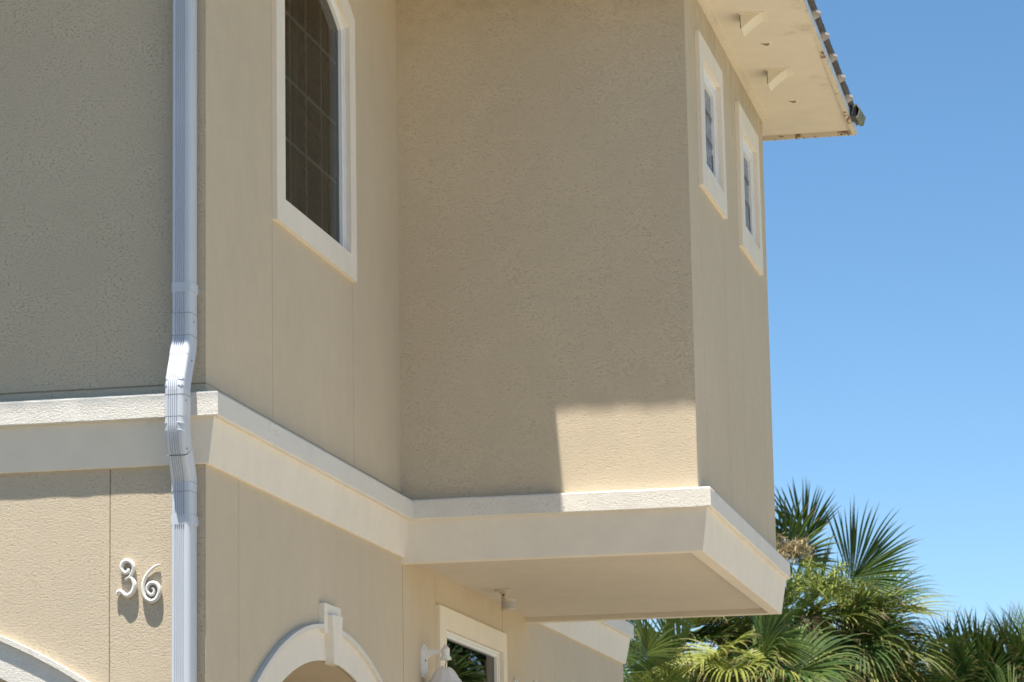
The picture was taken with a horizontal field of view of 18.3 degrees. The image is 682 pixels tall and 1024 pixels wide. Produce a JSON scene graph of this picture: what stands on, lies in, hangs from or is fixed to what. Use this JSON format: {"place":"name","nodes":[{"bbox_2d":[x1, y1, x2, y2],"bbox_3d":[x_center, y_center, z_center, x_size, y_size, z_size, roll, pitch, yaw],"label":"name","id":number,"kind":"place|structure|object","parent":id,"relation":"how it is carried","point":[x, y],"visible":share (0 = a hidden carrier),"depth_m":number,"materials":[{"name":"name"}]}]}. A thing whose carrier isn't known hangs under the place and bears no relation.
{"place":"outdoors","nodes":[
{"label":"outdoors","id":0,"kind":"place"},
{"bbox_2d":[624,0,1023,676],"label":"sky","id":1,"kind":"structure","parent":0,"point":[895,247],"materials":[{"name":"blue"}]},
{"label":"lawn","id":2,"kind":"structure","parent":0,"visible":0},
{"bbox_2d":[623,619,703,681],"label":"palm tree","id":3,"kind":"object","parent":2,"relation":"on","point":[644,638],"visible":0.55,"depth_m":30.47,"materials":[{"name":"green plant"}]},
{"bbox_2d":[623,616,798,681],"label":"palm tree","id":4,"kind":"object","parent":2,"relation":"on","point":[706,636],"visible":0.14,"depth_m":35.46,"materials":[{"name":"green plant"}]},
{"bbox_2d":[623,584,874,681],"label":"palm tree","id":5,"kind":"object","parent":2,"relation":"on","point":[795,660],"visible":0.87,"depth_m":32.82,"materials":[{"name":"green plant"}]},
{"bbox_2d":[681,477,965,681],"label":"palm tree","id":6,"kind":"object","parent":2,"relation":"on","point":[862,609],"visible":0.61,"depth_m":34.85,"materials":[{"name":"green plant"}]},
{"bbox_2d":[877,619,980,681],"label":"palm tree","id":7,"kind":"object","parent":2,"relation":"on","point":[930,651],"visible":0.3,"depth_m":35.36,"materials":[{"name":"green plant"}]},
{"bbox_2d":[909,602,1023,681],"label":"palm tree","id":8,"kind":"object","parent":2,"relation":"on","point":[979,646],"visible":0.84,"depth_m":38.55,"materials":[{"name":"green plant"}]},
{"bbox_2d":[971,597,1023,681],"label":"palm tree","id":9,"kind":"object","parent":2,"relation":"on","point":[1018,648],"visible":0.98,"depth_m":38.29,"materials":[{"name":"green plant"}]},
{"label":"path","id":10,"kind":"structure","parent":0,"visible":0},
{"bbox_2d":[0,0,865,681],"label":"house","id":11,"kind":"structure","parent":10,"relation":"on","point":[482,302],"depth_m":17.37,"materials":[{"name":"beige paint"}]},
{"bbox_2d":[115,559,136,597],"bbox_3d":[-1.692,1.042,13.956,0.098,0.175,0.029,-3,-11,11],"label":"house number","id":12,"kind":"object","parent":11,"relation":"attached to","point":[131,593],"visible":1,"depth_m":13.95,"materials":[{"name":"white paint"}]},
{"bbox_2d":[141,564,161,602],"bbox_3d":[-1.580,1.063,13.929,0.095,0.172,0.027,-3,-11,11],"label":"house number","id":13,"kind":"object","parent":11,"relation":"attached to","point":[144,590],"visible":1,"depth_m":13.92,"materials":[{"name":"white paint"}]},
{"bbox_2d":[165,0,199,681],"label":"downspout","id":14,"kind":"object","parent":11,"relation":"attached to","point":[185,521],"visible":1,"depth_m":13.98,"materials":[{"name":"white paint"}]},
{"bbox_2d":[272,0,356,281],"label":"window","id":15,"kind":"structure","parent":11,"relation":"in","point":[314,95],"depth_m":16.32,"materials":[{"name":"beige paint"}]},
{"bbox_2d":[420,644,461,681],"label":"wall lantern","id":16,"kind":"object","parent":11,"relation":"attached to","point":[444,674],"depth_m":17.87,"materials":[{"name":"white metal"}]},
{"bbox_2d":[435,604,507,681],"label":"window","id":17,"kind":"structure","parent":11,"relation":"in","point":[472,661],"depth_m":19.24,"materials":[{"name":"beige paint"}]},
{"bbox_2d":[495,589,515,610],"bbox_3d":[-0.036,1.569,19.237,0.109,0.130,0.145,8,-14,-39],"label":"motion sensor","id":18,"kind":"object","parent":11,"relation":"attached to","point":[508,604],"visible":1,"depth_m":19.18,"materials":[{"name":"white plastic"}]},
{"bbox_2d":[694,30,727,218],"bbox_3d":[1.142,-1.248,18.608,0.075,0.925,1.034,-3,-11,11],"label":"window","id":19,"kind":"structure","parent":11,"relation":"in","point":[709,85],"depth_m":18.73,"materials":[{"name":"beige paint"}]},
{"bbox_2d":[735,101,763,274],"bbox_3d":[1.489,-0.959,20.288,0.075,0.936,1.045,-3,-11,11],"label":"window","id":20,"kind":"structure","parent":11,"relation":"in","point":[749,229],"depth_m":20.42,"materials":[{"name":"beige paint"}]}
]}

